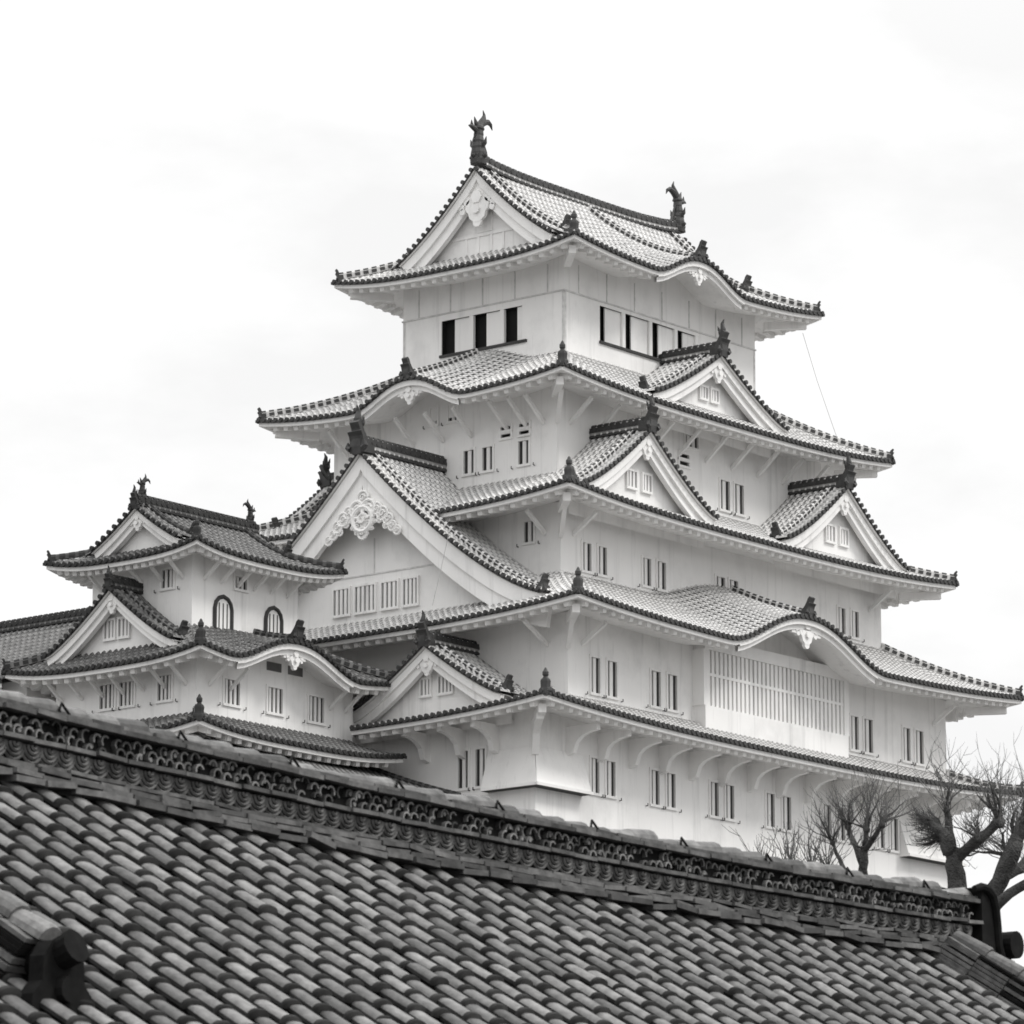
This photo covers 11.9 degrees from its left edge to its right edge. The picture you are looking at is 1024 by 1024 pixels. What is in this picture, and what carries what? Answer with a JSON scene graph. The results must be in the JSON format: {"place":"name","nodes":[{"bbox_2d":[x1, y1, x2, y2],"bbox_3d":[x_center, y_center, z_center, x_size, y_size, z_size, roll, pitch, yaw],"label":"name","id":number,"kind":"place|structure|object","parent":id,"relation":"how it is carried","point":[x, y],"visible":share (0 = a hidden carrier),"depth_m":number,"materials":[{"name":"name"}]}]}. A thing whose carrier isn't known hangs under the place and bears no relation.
{"place":"outdoors","nodes":[
{"label":"outdoors","id":0,"kind":"place"},
{"bbox_2d":[1,474,406,767],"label":"tower","id":1,"kind":"structure","parent":0,"point":[198,629],"depth_m":189.14,"materials":[{"name":"white paint"}]},
{"bbox_2d":[92,682,120,712],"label":"window","id":2,"kind":"structure","parent":1,"relation":"in","point":[109,701],"depth_m":188.98,"materials":[{"name":"white paint"}]},
{"bbox_2d":[112,678,139,710],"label":"window","id":3,"kind":"structure","parent":1,"relation":"in","point":[128,700],"depth_m":188.34,"materials":[{"name":"white paint"}]},
{"bbox_2d":[150,671,177,705],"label":"window","id":4,"kind":"structure","parent":1,"relation":"in","point":[162,695],"depth_m":187.10,"materials":[{"name":"white paint"}]},
{"bbox_2d":[154,566,177,592],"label":"window","id":5,"kind":"structure","parent":1,"relation":"in","point":[168,574],"depth_m":189.08,"materials":[{"name":"white paint"}]},
{"bbox_2d":[213,594,233,630],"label":"arched window","id":6,"kind":"structure","parent":1,"relation":"in","point":[223,611],"depth_m":189.35,"materials":[{"name":"white paint"}]},
{"bbox_2d":[219,675,246,710],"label":"window","id":7,"kind":"structure","parent":1,"relation":"in","point":[233,698],"depth_m":187.60,"materials":[{"name":"white paint"}]},
{"bbox_2d":[233,573,248,592],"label":"window","id":8,"kind":"structure","parent":1,"relation":"in","point":[244,588],"depth_m":190.37,"materials":[{"name":"white paint"}]},
{"bbox_2d":[264,606,283,632],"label":"arched window","id":9,"kind":"structure","parent":1,"relation":"in","point":[273,617],"depth_m":191.58,"materials":[{"name":"white paint"}]},
{"bbox_2d":[261,684,288,718],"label":"window","id":10,"kind":"structure","parent":1,"relation":"in","point":[275,695],"depth_m":189.58,"materials":[{"name":"white paint"}]},
{"bbox_2d":[303,692,330,727],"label":"window","id":11,"kind":"structure","parent":1,"relation":"in","point":[316,704],"depth_m":191.40,"materials":[{"name":"white paint"}]},
{"bbox_2d":[0,0,1023,966],"label":"sky","id":12,"kind":"structure","parent":0,"point":[185,185],"materials":[{"name":"white"}]},
{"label":"hill","id":13,"kind":"structure","parent":0,"visible":0},
{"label":"stone base","id":14,"kind":"object","parent":13,"relation":"on","visible":0},
{"bbox_2d":[353,735,357,743],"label":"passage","id":15,"kind":"object","parent":14,"relation":"on","point":[355,739],"visible":0.09,"depth_m":194.39,"materials":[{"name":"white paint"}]},
{"bbox_2d":[255,111,1023,887],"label":"castle keep","id":16,"kind":"structure","parent":14,"relation":"on","point":[675,573],"depth_m":200.64,"materials":[{"name":"white paint"}]},
{"bbox_2d":[423,405,442,429],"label":"window","id":17,"kind":"structure","parent":16,"relation":"in","point":[436,423],"depth_m":202.90,"materials":[{"name":"white paint"}]},
{"bbox_2d":[432,529,449,605],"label":"cable","id":18,"kind":"object","parent":16,"relation":"hanging from","point":[441,567],"visible":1,"depth_m":193.88,"materials":[{"name":"grey metal"}]},
{"bbox_2d":[446,402,458,423],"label":"window","id":19,"kind":"structure","parent":16,"relation":"in","point":[448,420],"depth_m":202.40,"materials":[{"name":"white paint"}]},
{"bbox_2d":[455,748,473,791],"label":"window","id":20,"kind":"structure","parent":16,"relation":"in","point":[462,765],"depth_m":190.79,"materials":[{"name":"white paint"}]},
{"bbox_2d":[456,447,479,478],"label":"window","id":21,"kind":"structure","parent":16,"relation":"in","point":[468,455],"depth_m":201.42,"materials":[{"name":"white paint"}]},
{"bbox_2d":[468,745,486,790],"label":"window","id":22,"kind":"structure","parent":16,"relation":"in","point":[480,752],"depth_m":190.33,"materials":[{"name":"white paint"}]},
{"bbox_2d":[441,305,521,354],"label":"window","id":23,"kind":"structure","parent":16,"relation":"in","point":[448,326],"depth_m":205.94,"materials":[{"name":"black paint"}]},
{"bbox_2d":[475,443,498,475],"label":"window","id":24,"kind":"structure","parent":16,"relation":"in","point":[487,452],"depth_m":200.78,"materials":[{"name":"white paint"}]},
{"bbox_2d":[498,431,512,440],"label":"window","id":25,"kind":"structure","parent":16,"relation":"in","point":[507,435],"depth_m":200.34,"materials":[{"name":"white paint"}]},
{"bbox_2d":[498,423,512,433],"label":"window","id":26,"kind":"structure","parent":16,"relation":"in","point":[501,430],"depth_m":200.29,"materials":[{"name":"white paint"}]},
{"bbox_2d":[511,437,534,468],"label":"window","id":27,"kind":"structure","parent":16,"relation":"in","point":[523,445],"depth_m":199.61,"materials":[{"name":"white paint"}]},
{"bbox_2d":[517,428,530,437],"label":"window","id":28,"kind":"structure","parent":16,"relation":"in","point":[524,432],"depth_m":199.70,"materials":[{"name":"white paint"}]},
{"bbox_2d":[517,420,530,429],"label":"window","id":29,"kind":"structure","parent":16,"relation":"in","point":[519,425],"depth_m":199.75,"materials":[{"name":"white paint"}]},
{"bbox_2d":[516,519,539,546],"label":"window","id":30,"kind":"structure","parent":16,"relation":"in","point":[528,527],"depth_m":196.22,"materials":[{"name":"white paint"}]},
{"bbox_2d":[581,539,597,575],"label":"window","id":31,"kind":"structure","parent":16,"relation":"in","point":[586,546],"depth_m":196.32,"materials":[{"name":"white paint"}]},
{"bbox_2d":[585,654,606,698],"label":"window","id":32,"kind":"structure","parent":16,"relation":"in","point":[595,661],"depth_m":192.52,"materials":[{"name":"white paint"}]},
{"bbox_2d":[589,755,605,797],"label":"window","id":33,"kind":"structure","parent":16,"relation":"in","point":[594,767],"depth_m":191.44,"materials":[{"name":"white paint"}]},
{"bbox_2d":[593,543,612,579],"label":"window","id":34,"kind":"structure","parent":16,"relation":"in","point":[602,551],"depth_m":197.09,"materials":[{"name":"white paint"}]},
{"bbox_2d":[601,758,621,800],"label":"window","id":35,"kind":"structure","parent":16,"relation":"in","point":[610,765],"depth_m":192.24,"materials":[{"name":"white paint"}]},
{"bbox_2d":[602,657,623,701],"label":"window","id":36,"kind":"structure","parent":16,"relation":"in","point":[611,665],"depth_m":193.42,"materials":[{"name":"white paint"}]},
{"bbox_2d":[638,555,656,590],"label":"window","id":37,"kind":"structure","parent":16,"relation":"in","point":[646,561],"depth_m":199.36,"materials":[{"name":"white paint"}]},
{"bbox_2d":[600,305,698,356],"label":"window","id":38,"kind":"structure","parent":16,"relation":"in","point":[627,317],"depth_m":206.75,"materials":[{"name":"black paint"}]},
{"bbox_2d":[646,767,665,809],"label":"window","id":39,"kind":"structure","parent":16,"relation":"in","point":[654,779],"depth_m":194.36,"materials":[{"name":"white paint"}]},
{"bbox_2d":[646,667,666,711],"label":"window","id":40,"kind":"structure","parent":16,"relation":"in","point":[655,675],"depth_m":195.51,"materials":[{"name":"white paint"}]},
{"bbox_2d":[652,558,667,592],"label":"window","id":41,"kind":"structure","parent":16,"relation":"in","point":[661,566],"depth_m":200.09,"materials":[{"name":"white paint"}]},
{"bbox_2d":[661,771,681,812],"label":"window","id":42,"kind":"structure","parent":16,"relation":"in","point":[671,776],"depth_m":195.22,"materials":[{"name":"white paint"}]},
{"bbox_2d":[663,671,683,714],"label":"window","id":43,"kind":"structure","parent":16,"relation":"in","point":[672,679],"depth_m":196.42,"materials":[{"name":"white paint"}]},
{"bbox_2d":[678,450,690,461],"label":"window","id":44,"kind":"structure","parent":16,"relation":"in","point":[686,456],"depth_m":205.39,"materials":[{"name":"white paint"}]},
{"bbox_2d":[678,458,691,469],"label":"window","id":45,"kind":"structure","parent":16,"relation":"in","point":[682,463],"depth_m":205.29,"materials":[{"name":"white paint"}]},
{"bbox_2d":[683,433,700,451],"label":"window","id":46,"kind":"structure","parent":16,"relation":"in","point":[695,445],"depth_m":205.89,"materials":[{"name":"white paint"}]},
{"bbox_2d":[705,779,724,820],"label":"window","id":47,"kind":"structure","parent":16,"relation":"in","point":[713,785],"depth_m":197.43,"materials":[{"name":"white paint"}]},
{"bbox_2d":[714,573,726,604],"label":"window","id":48,"kind":"structure","parent":16,"relation":"in","point":[719,579],"depth_m":203.20,"materials":[{"name":"white paint"}]},
{"bbox_2d":[715,477,735,515],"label":"window","id":49,"kind":"structure","parent":16,"relation":"in","point":[725,496],"depth_m":207.30,"materials":[{"name":"white paint"}]},
{"bbox_2d":[721,783,739,823],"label":"window","id":50,"kind":"structure","parent":16,"relation":"in","point":[729,789],"depth_m":198.25,"materials":[{"name":"white paint"}]},
{"bbox_2d":[728,577,739,609],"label":"window","id":51,"kind":"structure","parent":16,"relation":"in","point":[731,581],"depth_m":203.94,"materials":[{"name":"white paint"}]},
{"bbox_2d":[730,481,749,518],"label":"window","id":52,"kind":"structure","parent":16,"relation":"in","point":[739,506],"depth_m":208.06,"materials":[{"name":"white paint"}]},
{"bbox_2d":[763,790,780,831],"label":"window","id":53,"kind":"structure","parent":16,"relation":"in","point":[769,796],"depth_m":200.34,"materials":[{"name":"white paint"}]},
{"bbox_2d":[778,794,796,834],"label":"window","id":54,"kind":"structure","parent":16,"relation":"in","point":[787,800],"depth_m":201.27,"materials":[{"name":"white paint"}]},
{"bbox_2d":[803,335,838,442],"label":"cable","id":55,"kind":"object","parent":16,"relation":"hanging from","point":[820,390],"visible":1,"depth_m":213.12,"materials":[{"name":"grey metal"}]},
{"bbox_2d":[821,801,836,841],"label":"window","id":56,"kind":"structure","parent":16,"relation":"in","point":[826,808],"depth_m":203.44,"materials":[{"name":"white paint"}]},
{"bbox_2d":[834,806,850,844],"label":"window","id":57,"kind":"structure","parent":16,"relation":"in","point":[842,828],"depth_m":204.12,"materials":[{"name":"white paint"}]},
{"bbox_2d":[836,604,850,638],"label":"window","id":58,"kind":"structure","parent":16,"relation":"in","point":[841,611],"depth_m":209.85,"materials":[{"name":"white paint"}]},
{"bbox_2d":[849,713,864,754],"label":"window","id":59,"kind":"structure","parent":16,"relation":"in","point":[854,719],"depth_m":206.09,"materials":[{"name":"white paint"}]},
{"bbox_2d":[850,608,864,641],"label":"window","id":60,"kind":"structure","parent":16,"relation":"in","point":[855,634],"depth_m":210.57,"materials":[{"name":"white paint"}]},
{"bbox_2d":[859,716,878,757],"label":"window","id":61,"kind":"structure","parent":16,"relation":"in","point":[868,739],"depth_m":206.85,"materials":[{"name":"white paint"}]},
{"bbox_2d":[872,812,890,852],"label":"window","id":62,"kind":"structure","parent":16,"relation":"in","point":[881,841],"depth_m":206.34,"materials":[{"name":"white paint"}]},
{"bbox_2d":[886,817,899,853],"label":"window","id":63,"kind":"structure","parent":16,"relation":"in","point":[894,832],"depth_m":207.15,"materials":[{"name":"white paint"}]},
{"bbox_2d":[900,725,915,765],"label":"window","id":64,"kind":"structure","parent":16,"relation":"in","point":[906,731],"depth_m":209.03,"materials":[{"name":"white paint"}]},
{"bbox_2d":[911,727,927,768],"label":"window","id":65,"kind":"structure","parent":16,"relation":"in","point":[919,734],"depth_m":209.75,"materials":[{"name":"white paint"}]},
{"label":"ground","id":66,"kind":"structure","parent":0,"visible":0},
{"bbox_2d":[0,690,1023,1023],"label":"gatehouse","id":67,"kind":"object","parent":66,"relation":"on","point":[154,876],"visible":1,"depth_m":32.50,"materials":[{"name":"tile"}]},
{"bbox_2d":[721,811,856,863],"bbox_3d":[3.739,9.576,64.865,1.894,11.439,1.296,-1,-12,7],"label":"bare shrub","id":68,"kind":"object","parent":66,"relation":"on","point":[795,850],"visible":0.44,"depth_m":66.02,"materials":[{"name":"grey plant"}]},
{"bbox_2d":[796,761,926,874],"bbox_3d":[4.347,8.844,61.034,1.845,11.682,1.224,-5,-13,22],"label":"bare tree","id":69,"kind":"object","parent":66,"relation":"on","point":[862,850],"visible":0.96,"depth_m":62.06,"materials":[{"name":"grey plant"}]},
{"bbox_2d":[902,729,1023,888],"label":"bare tree","id":70,"kind":"object","parent":66,"relation":"on","point":[944,838],"visible":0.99,"depth_m":57.92,"materials":[{"name":"grey plant"}]},
{"bbox_2d":[957,733,1023,908],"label":"bare tree","id":71,"kind":"object","parent":66,"relation":"on","point":[1009,866],"visible":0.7,"depth_m":63.93,"materials":[{"name":"grey plant"}]},
{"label":"stone base","id":72,"kind":"object","parent":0,"visible":0},
{"bbox_2d":[0,607,88,701],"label":"gallery","id":73,"kind":"object","parent":72,"relation":"on","point":[24,637],"visible":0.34,"depth_m":196.85,"materials":[{"name":"grey tile"}]},
{"bbox_2d":[189,734,460,794],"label":"annex","id":74,"kind":"object","parent":72,"relation":"on","point":[366,771],"visible":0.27,"depth_m":189.38,"materials":[{"name":"tile"}]}
]}

